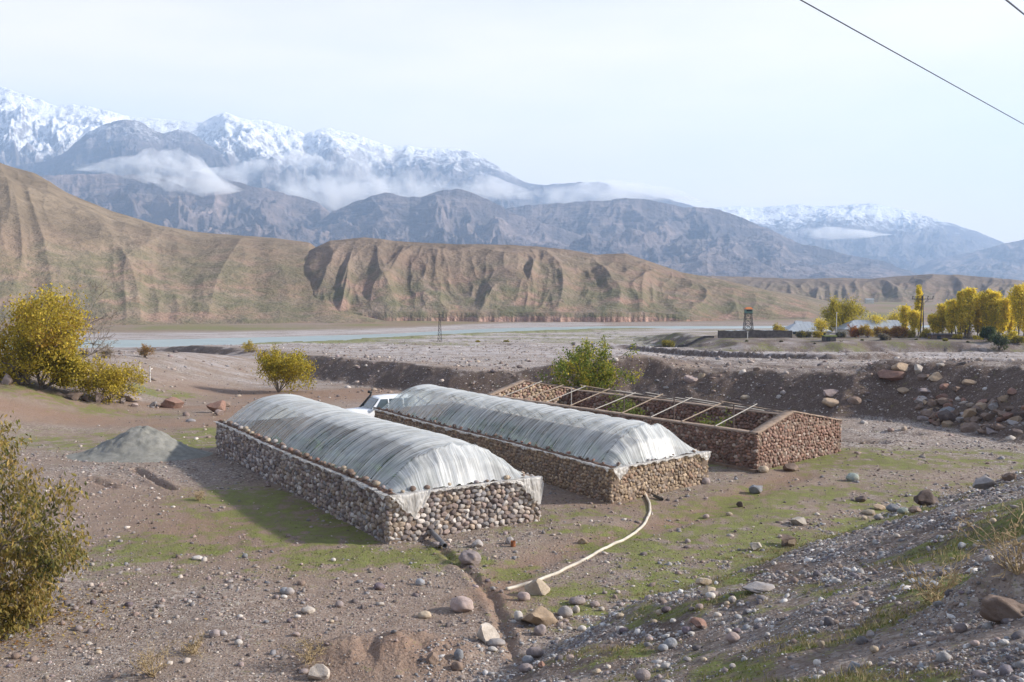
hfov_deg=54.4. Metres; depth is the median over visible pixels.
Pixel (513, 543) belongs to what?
rusty can
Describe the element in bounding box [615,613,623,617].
cobble
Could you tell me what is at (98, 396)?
broken rock
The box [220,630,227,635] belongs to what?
cobble
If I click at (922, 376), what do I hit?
broken rock
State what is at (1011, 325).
poplar tree
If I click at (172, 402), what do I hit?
boulder
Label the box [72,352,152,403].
autumn bush
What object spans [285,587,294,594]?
cobble
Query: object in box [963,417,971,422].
boulder
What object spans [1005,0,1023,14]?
power cable
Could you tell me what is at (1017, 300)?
poplar tree
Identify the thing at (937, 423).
boulder
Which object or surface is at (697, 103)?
sky
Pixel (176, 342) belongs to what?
river
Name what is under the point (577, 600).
cobble
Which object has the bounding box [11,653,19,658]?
cobble
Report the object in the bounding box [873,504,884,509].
broken rock
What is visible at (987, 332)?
bush
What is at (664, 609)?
cobble
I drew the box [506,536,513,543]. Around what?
cobble
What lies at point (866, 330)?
shrub
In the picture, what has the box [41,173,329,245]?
mountain
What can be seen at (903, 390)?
broken rock
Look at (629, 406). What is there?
weed clump
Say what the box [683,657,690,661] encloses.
cobble
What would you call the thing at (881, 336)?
shrub
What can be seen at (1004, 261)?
edge mountain
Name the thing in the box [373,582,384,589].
cobble
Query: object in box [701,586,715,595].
broken rock
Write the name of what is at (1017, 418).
boulder
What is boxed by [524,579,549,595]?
boulder
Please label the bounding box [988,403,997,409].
boulder
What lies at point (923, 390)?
boulder
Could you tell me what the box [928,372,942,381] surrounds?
broken rock
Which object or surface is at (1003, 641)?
cobble
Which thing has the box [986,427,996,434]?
boulder
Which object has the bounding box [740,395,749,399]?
cobble
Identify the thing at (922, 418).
boulder
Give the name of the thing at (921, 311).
power pole
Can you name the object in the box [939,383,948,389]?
broken rock
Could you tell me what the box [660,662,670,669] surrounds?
cobble
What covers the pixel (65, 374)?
autumn tree
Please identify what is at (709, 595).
cobble
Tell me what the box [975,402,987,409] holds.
boulder
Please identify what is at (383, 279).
bluff
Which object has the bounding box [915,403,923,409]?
boulder
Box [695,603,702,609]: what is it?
cobble
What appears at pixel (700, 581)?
broken rock
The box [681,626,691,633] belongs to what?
cobble
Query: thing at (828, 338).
hut
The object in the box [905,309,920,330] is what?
poplar tree
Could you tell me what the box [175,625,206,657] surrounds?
dry weed
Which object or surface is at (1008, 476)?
broken rock
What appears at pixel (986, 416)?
boulder
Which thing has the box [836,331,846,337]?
shrub
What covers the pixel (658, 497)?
drain pipe
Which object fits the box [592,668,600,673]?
cobble
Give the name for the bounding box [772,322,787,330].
shrub
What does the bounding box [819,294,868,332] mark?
broad tree
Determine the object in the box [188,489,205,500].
dry weed
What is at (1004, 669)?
gravel
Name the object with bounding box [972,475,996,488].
boulder
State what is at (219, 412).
broken rock
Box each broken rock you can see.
[1,373,12,384]
[66,391,82,400]
[81,395,88,401]
[94,392,104,401]
[119,397,125,403]
[149,401,157,406]
[215,409,223,414]
[426,652,438,663]
[471,539,482,547]
[538,661,544,667]
[578,538,587,543]
[684,375,697,382]
[690,617,706,628]
[695,578,711,584]
[698,373,704,378]
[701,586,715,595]
[736,501,742,506]
[749,485,762,493]
[750,542,761,550]
[781,534,795,546]
[783,463,798,470]
[788,539,795,546]
[790,517,806,525]
[823,389,838,396]
[855,495,866,501]
[861,509,874,514]
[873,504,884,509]
[897,387,908,393]
[914,364,922,373]
[917,374,929,379]
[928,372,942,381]
[936,363,944,367]
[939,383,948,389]
[939,406,954,411]
[952,386,962,392]
[958,542,965,548]
[962,379,976,384]
[962,408,976,417]
[1001,473,1015,480]
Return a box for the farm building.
[864,299,873,303]
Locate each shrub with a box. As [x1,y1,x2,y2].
[661,339,675,346]
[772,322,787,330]
[795,330,811,337]
[810,318,830,333]
[812,330,822,337]
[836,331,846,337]
[847,324,860,337]
[857,324,875,336]
[861,311,889,323]
[872,325,892,337]
[877,331,891,339]
[883,310,901,322]
[888,324,909,337]
[904,330,915,337]
[918,328,931,337]
[952,334,962,338]
[972,335,983,339]
[990,332,1010,349]
[1002,329,1017,339]
[1010,335,1023,342]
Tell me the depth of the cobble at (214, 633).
22.75 m
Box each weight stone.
[303,453,309,457]
[345,469,353,474]
[373,481,380,485]
[409,486,415,490]
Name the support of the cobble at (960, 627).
on the ground at (56, 422)
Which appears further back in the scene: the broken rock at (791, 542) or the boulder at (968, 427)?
the boulder at (968, 427)
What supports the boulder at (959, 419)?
on the ground at (56, 422)
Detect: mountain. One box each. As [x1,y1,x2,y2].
[0,86,694,212]
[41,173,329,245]
[311,188,586,252]
[506,198,918,278]
[712,203,1003,270]
[912,240,1023,280]
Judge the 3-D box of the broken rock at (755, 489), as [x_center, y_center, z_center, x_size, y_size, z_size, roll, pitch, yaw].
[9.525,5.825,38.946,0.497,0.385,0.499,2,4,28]
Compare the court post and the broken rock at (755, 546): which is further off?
the court post
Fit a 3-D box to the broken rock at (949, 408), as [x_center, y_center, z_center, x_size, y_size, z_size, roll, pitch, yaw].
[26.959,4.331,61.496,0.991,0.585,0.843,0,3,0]
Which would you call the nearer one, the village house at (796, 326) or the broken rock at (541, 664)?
the broken rock at (541, 664)
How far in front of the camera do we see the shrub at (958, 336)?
240.42 m
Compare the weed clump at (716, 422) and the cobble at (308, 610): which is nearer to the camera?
the cobble at (308, 610)
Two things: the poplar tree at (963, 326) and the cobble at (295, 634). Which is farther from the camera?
the poplar tree at (963, 326)
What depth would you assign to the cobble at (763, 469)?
42.77 m
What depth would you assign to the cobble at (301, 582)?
26.61 m
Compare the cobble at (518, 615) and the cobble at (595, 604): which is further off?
the cobble at (595, 604)
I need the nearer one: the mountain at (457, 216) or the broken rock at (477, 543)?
the broken rock at (477, 543)
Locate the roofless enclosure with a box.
[486,380,841,472]
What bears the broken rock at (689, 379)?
on the ground at (56, 422)
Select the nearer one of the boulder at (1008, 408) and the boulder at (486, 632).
the boulder at (486, 632)
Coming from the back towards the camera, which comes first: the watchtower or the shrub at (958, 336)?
the watchtower
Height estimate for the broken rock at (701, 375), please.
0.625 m
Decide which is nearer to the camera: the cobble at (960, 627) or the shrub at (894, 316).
the cobble at (960, 627)
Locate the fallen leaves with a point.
(72, 619)
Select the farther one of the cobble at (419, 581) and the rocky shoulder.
the rocky shoulder
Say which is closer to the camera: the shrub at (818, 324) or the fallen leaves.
the fallen leaves
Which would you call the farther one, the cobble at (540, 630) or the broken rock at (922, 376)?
the broken rock at (922, 376)
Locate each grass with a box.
[93,483,1023,681]
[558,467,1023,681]
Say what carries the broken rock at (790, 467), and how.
on the ground at (56, 422)
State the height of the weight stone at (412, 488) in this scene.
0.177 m
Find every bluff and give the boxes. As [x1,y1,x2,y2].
[304,237,829,321]
[700,274,1023,301]
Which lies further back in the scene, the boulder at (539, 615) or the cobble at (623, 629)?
the boulder at (539, 615)
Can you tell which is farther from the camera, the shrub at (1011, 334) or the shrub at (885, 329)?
the shrub at (885, 329)
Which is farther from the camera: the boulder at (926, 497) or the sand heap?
the sand heap
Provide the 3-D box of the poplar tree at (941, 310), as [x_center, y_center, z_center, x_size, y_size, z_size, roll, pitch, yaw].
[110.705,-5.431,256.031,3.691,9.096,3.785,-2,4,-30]
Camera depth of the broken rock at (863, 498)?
37.09 m
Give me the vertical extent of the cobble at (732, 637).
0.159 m
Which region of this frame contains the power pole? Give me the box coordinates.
[912,295,933,336]
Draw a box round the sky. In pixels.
[0,0,1023,242]
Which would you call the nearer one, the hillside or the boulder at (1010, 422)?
the boulder at (1010, 422)
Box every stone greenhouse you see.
[214,394,543,543]
[372,384,710,503]
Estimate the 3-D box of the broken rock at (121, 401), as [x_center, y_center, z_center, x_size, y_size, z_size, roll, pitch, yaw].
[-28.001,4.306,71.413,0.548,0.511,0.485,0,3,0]
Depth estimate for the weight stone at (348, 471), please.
33.79 m
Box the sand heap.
[65,426,212,462]
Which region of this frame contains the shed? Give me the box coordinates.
[926,333,955,338]
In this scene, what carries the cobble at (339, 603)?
on the ground at (56, 422)
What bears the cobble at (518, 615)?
on the ground at (56, 422)
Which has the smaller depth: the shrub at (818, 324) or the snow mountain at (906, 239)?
the shrub at (818, 324)
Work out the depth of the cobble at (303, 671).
20.49 m
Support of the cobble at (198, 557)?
on the ground at (56, 422)
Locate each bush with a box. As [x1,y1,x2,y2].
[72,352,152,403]
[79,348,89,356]
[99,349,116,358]
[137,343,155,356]
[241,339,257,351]
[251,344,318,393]
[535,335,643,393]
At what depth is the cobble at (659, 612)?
18.72 m
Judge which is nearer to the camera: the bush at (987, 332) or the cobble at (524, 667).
the cobble at (524, 667)
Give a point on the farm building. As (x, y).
(868, 301)
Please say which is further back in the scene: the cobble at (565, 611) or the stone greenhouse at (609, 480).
the stone greenhouse at (609, 480)
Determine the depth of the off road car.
59.25 m
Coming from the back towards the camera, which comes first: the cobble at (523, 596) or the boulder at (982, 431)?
the boulder at (982, 431)
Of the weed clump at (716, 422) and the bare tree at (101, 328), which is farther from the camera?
the bare tree at (101, 328)
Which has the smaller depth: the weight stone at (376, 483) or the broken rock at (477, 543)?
the broken rock at (477, 543)
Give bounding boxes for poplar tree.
[896,303,911,328]
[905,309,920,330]
[913,284,924,334]
[927,312,941,332]
[935,302,946,332]
[945,298,957,332]
[954,288,964,333]
[956,312,967,333]
[959,286,981,338]
[963,323,968,336]
[972,296,982,335]
[978,289,992,327]
[984,290,1003,331]
[995,297,1012,332]
[1005,295,1016,332]
[1007,283,1023,334]
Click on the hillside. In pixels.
(50, 232)
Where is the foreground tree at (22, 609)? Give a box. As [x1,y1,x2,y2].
[0,411,93,640]
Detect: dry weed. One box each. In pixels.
[127,636,179,676]
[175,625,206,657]
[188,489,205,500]
[280,630,332,666]
[894,550,974,607]
[950,501,1023,577]
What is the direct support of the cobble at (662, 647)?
on the ground at (56, 422)
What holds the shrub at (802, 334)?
on the ground at (56, 422)
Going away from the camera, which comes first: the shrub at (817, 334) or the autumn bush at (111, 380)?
the autumn bush at (111, 380)
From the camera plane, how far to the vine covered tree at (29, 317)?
68.12 m
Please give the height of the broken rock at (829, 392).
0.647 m
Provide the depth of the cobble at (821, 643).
11.44 m
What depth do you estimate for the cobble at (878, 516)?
29.23 m
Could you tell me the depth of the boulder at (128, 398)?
72.77 m
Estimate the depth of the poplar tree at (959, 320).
247.91 m
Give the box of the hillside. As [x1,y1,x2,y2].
[0,163,385,325]
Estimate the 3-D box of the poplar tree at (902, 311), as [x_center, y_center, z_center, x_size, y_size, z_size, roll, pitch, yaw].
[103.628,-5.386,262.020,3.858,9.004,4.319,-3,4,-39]
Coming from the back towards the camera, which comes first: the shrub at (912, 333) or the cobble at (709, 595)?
the shrub at (912, 333)
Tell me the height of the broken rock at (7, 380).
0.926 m
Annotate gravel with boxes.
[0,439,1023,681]
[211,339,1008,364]
[413,470,1023,681]
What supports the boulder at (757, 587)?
on the ground at (56, 422)
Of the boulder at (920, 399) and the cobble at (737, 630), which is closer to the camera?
the cobble at (737, 630)
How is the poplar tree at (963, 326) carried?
on the ground at (56, 422)
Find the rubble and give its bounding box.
[95,350,1023,458]
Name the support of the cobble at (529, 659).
on the ground at (56, 422)
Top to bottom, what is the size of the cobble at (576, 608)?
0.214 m
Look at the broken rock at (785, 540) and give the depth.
30.83 m
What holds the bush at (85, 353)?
on the ground at (56, 422)
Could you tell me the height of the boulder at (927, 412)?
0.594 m
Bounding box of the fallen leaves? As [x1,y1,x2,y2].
[0,578,206,672]
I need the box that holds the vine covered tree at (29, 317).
[0,281,99,385]
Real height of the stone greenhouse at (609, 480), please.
3.636 m
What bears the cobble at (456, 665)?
on the ground at (56, 422)
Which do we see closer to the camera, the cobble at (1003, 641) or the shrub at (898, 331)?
the cobble at (1003, 641)
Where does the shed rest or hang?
on the ground at (56, 422)
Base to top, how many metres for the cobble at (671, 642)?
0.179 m
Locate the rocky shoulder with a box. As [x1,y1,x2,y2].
[11,119,248,183]
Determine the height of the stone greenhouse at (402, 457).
3.840 m
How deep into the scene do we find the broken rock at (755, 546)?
30.28 m
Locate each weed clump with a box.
[604,387,647,414]
[694,407,731,427]
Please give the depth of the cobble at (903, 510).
28.45 m
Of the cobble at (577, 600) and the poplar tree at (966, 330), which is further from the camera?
the poplar tree at (966, 330)
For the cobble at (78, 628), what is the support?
on the ground at (56, 422)
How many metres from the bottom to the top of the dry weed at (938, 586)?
0.771 m
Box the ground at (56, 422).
[0,302,1023,681]
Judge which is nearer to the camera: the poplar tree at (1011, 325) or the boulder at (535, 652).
the boulder at (535, 652)
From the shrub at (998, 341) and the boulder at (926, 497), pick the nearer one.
the boulder at (926, 497)
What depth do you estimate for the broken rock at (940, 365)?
65.29 m
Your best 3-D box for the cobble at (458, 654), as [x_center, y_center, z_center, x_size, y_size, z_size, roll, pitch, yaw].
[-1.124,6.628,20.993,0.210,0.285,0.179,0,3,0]
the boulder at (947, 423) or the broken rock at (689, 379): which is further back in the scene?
the broken rock at (689, 379)
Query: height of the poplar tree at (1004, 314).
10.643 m
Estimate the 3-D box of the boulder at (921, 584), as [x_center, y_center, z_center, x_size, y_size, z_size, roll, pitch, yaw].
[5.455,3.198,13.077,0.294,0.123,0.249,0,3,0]
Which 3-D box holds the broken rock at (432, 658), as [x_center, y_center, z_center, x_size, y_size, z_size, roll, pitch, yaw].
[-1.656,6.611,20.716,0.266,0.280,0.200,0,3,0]
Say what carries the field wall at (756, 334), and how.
on the ground at (56, 422)
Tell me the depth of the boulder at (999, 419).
55.63 m
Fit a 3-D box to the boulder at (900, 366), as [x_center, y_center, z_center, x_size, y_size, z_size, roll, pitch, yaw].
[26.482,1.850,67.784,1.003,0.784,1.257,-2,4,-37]
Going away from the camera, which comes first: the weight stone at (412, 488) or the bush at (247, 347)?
the weight stone at (412, 488)
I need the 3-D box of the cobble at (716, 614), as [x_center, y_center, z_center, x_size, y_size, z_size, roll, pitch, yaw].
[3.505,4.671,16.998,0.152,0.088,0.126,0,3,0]
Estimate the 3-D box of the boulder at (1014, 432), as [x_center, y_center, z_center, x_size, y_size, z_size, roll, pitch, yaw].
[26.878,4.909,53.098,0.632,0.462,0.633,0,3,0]
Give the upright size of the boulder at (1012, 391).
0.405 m
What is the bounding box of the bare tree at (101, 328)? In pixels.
[0,275,120,379]
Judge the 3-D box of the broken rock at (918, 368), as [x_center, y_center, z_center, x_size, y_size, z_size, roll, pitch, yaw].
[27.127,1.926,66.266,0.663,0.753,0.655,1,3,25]
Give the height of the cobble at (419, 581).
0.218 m
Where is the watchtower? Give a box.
[743,307,753,329]
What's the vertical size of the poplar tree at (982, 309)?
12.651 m
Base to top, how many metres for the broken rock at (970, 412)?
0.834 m
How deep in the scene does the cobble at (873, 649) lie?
10.36 m
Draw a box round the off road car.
[347,390,407,416]
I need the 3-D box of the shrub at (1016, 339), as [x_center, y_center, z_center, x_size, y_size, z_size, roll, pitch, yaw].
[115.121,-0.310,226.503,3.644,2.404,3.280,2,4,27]
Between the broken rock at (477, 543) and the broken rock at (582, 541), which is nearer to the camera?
the broken rock at (477, 543)
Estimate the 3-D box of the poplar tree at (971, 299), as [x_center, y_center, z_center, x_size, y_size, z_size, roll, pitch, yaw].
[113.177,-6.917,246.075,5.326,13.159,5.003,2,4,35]
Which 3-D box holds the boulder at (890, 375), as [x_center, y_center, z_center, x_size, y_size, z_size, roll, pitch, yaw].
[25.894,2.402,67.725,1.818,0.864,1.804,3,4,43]
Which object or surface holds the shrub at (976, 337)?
on the ground at (56, 422)
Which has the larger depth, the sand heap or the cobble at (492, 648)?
the sand heap
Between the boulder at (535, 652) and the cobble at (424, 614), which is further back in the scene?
the cobble at (424, 614)
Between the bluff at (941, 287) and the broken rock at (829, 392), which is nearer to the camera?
the broken rock at (829, 392)
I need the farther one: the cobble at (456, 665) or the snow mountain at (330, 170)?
the snow mountain at (330, 170)
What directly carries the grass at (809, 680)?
on the ground at (56, 422)
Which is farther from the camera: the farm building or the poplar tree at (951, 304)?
the farm building
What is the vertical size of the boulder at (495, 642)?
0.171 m
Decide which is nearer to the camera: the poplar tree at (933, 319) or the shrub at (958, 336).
the shrub at (958, 336)
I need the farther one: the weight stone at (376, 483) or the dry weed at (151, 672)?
the weight stone at (376, 483)
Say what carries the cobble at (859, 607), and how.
on the ground at (56, 422)
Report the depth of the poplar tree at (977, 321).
249.59 m
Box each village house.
[784,321,831,334]
[833,320,909,333]
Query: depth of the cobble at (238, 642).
22.22 m
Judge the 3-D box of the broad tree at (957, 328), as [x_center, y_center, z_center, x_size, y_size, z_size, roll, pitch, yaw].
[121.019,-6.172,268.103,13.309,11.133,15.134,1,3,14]
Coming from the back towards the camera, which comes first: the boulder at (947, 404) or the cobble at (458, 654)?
the boulder at (947, 404)
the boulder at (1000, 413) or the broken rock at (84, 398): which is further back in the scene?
the broken rock at (84, 398)
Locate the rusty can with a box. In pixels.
[511,540,515,546]
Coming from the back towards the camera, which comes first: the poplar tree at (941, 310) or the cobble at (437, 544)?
the poplar tree at (941, 310)
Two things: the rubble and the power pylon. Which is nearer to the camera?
the rubble
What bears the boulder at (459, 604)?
on the ground at (56, 422)
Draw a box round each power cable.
[800,0,1023,124]
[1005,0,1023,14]
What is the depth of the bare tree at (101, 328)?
73.62 m
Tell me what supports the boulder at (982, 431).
on the ground at (56, 422)
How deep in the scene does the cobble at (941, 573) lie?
13.80 m
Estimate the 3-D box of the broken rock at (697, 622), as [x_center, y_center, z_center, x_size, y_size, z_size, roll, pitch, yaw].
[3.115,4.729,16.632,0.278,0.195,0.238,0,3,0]
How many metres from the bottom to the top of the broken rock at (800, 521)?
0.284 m
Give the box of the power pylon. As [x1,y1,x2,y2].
[436,314,442,341]
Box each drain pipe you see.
[429,529,447,547]
[653,494,662,500]
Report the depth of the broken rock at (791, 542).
30.64 m
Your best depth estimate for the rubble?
77.36 m
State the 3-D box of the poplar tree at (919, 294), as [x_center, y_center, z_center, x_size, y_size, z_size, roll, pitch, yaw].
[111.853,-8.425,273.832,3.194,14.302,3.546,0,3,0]
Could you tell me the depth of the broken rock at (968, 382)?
62.83 m
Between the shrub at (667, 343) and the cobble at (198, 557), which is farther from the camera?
the shrub at (667, 343)
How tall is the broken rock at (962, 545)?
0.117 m
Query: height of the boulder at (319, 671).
0.385 m
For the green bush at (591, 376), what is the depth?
68.60 m
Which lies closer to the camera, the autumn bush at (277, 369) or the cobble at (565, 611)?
the cobble at (565, 611)
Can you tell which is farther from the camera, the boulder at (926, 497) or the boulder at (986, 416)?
the boulder at (986, 416)
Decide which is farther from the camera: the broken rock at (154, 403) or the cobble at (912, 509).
the broken rock at (154, 403)
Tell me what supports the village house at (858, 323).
on the ground at (56, 422)
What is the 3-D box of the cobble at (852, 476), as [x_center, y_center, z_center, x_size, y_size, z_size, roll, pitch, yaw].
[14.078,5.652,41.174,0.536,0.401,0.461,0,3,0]
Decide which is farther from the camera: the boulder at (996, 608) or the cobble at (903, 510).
the cobble at (903, 510)
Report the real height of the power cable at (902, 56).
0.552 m
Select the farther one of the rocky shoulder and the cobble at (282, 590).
the rocky shoulder
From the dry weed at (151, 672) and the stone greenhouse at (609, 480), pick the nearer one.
the dry weed at (151, 672)
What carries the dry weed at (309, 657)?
on the ground at (56, 422)
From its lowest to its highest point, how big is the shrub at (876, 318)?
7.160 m
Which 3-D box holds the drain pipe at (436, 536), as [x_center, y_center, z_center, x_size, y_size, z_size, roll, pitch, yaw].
[-2.384,6.134,31.251,0.170,0.293,1.925,-1,3,-21]
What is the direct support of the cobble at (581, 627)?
on the ground at (56, 422)
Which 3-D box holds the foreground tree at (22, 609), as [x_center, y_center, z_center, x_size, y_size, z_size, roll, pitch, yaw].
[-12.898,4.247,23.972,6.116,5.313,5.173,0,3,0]
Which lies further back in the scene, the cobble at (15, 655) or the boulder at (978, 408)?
the boulder at (978, 408)
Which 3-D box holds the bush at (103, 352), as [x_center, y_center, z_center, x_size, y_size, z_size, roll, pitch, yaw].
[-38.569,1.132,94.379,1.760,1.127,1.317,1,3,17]
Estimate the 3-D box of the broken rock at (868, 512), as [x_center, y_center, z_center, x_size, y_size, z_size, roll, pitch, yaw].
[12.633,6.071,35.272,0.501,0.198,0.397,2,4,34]
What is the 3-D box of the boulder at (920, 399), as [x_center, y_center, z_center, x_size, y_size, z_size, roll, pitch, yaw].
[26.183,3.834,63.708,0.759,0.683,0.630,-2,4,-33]
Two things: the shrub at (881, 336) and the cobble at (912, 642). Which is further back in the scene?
the shrub at (881, 336)
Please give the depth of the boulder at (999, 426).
54.47 m
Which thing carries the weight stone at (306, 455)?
on the stone greenhouse at (402, 457)
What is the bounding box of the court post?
[149,365,150,381]
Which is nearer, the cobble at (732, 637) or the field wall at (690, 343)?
the cobble at (732, 637)
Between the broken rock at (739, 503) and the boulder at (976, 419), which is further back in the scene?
the boulder at (976, 419)
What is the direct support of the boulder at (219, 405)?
on the ground at (56, 422)
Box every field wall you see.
[654,336,713,346]
[718,330,791,337]
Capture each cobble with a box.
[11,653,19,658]
[73,625,82,630]
[124,602,132,606]
[191,555,202,559]
[209,629,219,637]
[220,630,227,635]
[234,639,242,644]
[280,587,286,593]
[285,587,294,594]
[291,632,299,635]
[297,580,305,585]
[299,668,308,673]
[301,606,314,613]
[335,601,343,606]
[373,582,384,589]
[415,578,424,585]
[417,611,430,618]
[432,542,440,547]
[450,661,462,670]
[454,649,463,659]
[488,646,497,651]
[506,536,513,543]
[514,611,522,620]
[517,592,529,600]
[518,663,532,672]
[522,655,533,663]
[534,624,545,635]
[558,606,572,617]
[569,597,585,604]
[573,605,579,612]
[578,625,585,630]
[590,601,599,606]
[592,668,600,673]
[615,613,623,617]
[619,627,628,632]
[635,669,650,681]
[656,609,663,614]
[658,644,667,651]
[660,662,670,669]
[661,606,670,612]
[664,637,676,648]
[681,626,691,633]
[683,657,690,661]
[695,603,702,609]
[701,477,709,483]
[705,592,715,598]
[713,612,721,616]
[726,632,739,642]
[733,628,740,632]
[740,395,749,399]
[758,465,768,472]
[813,659,820,665]
[818,640,824,646]
[846,473,858,480]
[847,396,861,404]
[856,605,863,609]
[869,645,878,652]
[874,514,882,519]
[886,504,899,511]
[897,507,908,513]
[908,506,921,512]
[909,640,916,645]
[938,570,945,575]
[954,623,966,632]
[970,640,979,645]
[999,639,1008,644]
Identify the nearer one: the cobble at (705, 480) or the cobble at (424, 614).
the cobble at (424, 614)
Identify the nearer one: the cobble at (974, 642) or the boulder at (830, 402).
the cobble at (974, 642)
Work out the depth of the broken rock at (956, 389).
62.75 m
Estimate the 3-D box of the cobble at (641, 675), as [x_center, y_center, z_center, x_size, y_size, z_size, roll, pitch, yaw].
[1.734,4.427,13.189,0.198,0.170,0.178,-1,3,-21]
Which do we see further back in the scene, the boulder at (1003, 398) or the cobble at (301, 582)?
the boulder at (1003, 398)
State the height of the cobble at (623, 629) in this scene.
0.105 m
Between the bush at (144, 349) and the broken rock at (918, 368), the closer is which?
the broken rock at (918, 368)
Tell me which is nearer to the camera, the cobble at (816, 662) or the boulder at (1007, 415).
the cobble at (816, 662)
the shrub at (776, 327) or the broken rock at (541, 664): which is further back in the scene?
the shrub at (776, 327)
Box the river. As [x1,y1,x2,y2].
[6,325,972,347]
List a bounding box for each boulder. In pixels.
[119,393,141,401]
[160,397,183,407]
[206,400,225,411]
[307,664,329,679]
[450,596,473,612]
[458,550,480,564]
[476,622,499,644]
[487,638,504,646]
[521,606,557,625]
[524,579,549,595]
[526,647,543,657]
[742,581,774,592]
[822,398,838,406]
[877,369,905,380]
[891,362,908,371]
[913,489,938,505]
[914,396,926,402]
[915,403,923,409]
[917,416,928,420]
[918,388,930,392]
[918,579,937,589]
[921,410,933,416]
[927,399,937,405]
[932,420,941,425]
[935,393,947,398]
[936,397,951,405]
[937,409,957,421]
[941,420,952,426]
[943,403,952,406]
[952,409,959,415]
[956,417,963,422]
[960,422,979,432]
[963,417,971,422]
[970,416,981,422]
[971,405,981,411]
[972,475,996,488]
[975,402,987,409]
[977,429,986,433]
[979,594,1023,622]
[980,413,994,420]
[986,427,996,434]
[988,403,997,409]
[994,423,1005,429]
[996,417,1005,421]
[997,395,1008,401]
[998,410,1006,416]
[1002,412,1013,418]
[1005,406,1013,410]
[1006,419,1018,424]
[1007,388,1016,394]
[1008,428,1022,435]
[1009,416,1021,421]
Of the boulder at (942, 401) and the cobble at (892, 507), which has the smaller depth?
the cobble at (892, 507)
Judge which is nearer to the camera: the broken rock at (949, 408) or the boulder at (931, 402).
the broken rock at (949, 408)
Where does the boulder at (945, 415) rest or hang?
on the ground at (56, 422)
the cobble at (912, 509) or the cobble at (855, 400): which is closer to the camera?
the cobble at (912, 509)
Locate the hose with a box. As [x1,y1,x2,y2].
[505,494,650,589]
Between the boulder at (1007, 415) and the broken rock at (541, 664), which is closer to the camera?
the broken rock at (541, 664)
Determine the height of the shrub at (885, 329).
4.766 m
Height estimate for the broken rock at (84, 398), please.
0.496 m
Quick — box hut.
[821,335,837,341]
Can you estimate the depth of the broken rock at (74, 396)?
68.53 m
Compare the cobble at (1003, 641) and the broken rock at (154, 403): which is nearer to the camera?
the cobble at (1003, 641)
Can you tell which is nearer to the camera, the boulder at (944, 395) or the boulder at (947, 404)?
the boulder at (947, 404)
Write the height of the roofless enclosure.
3.699 m
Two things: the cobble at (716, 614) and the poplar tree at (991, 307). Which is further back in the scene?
the poplar tree at (991, 307)
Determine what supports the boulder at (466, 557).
on the ground at (56, 422)
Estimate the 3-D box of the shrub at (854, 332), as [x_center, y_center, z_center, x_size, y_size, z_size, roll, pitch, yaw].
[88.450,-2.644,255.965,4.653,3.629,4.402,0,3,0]
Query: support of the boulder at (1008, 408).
on the ground at (56, 422)
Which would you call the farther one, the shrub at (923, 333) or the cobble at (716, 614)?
the shrub at (923, 333)
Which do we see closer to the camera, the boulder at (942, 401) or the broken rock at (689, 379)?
the boulder at (942, 401)
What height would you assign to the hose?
0.275 m
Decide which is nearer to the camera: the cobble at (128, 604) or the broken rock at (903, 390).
the cobble at (128, 604)
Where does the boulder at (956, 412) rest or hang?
on the ground at (56, 422)
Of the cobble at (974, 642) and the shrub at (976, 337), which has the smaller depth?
the cobble at (974, 642)
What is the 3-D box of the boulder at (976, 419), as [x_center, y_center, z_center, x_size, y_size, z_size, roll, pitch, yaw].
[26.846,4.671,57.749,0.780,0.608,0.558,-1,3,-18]
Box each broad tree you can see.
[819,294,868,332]
[931,301,973,334]
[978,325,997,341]
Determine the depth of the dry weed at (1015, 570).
10.52 m

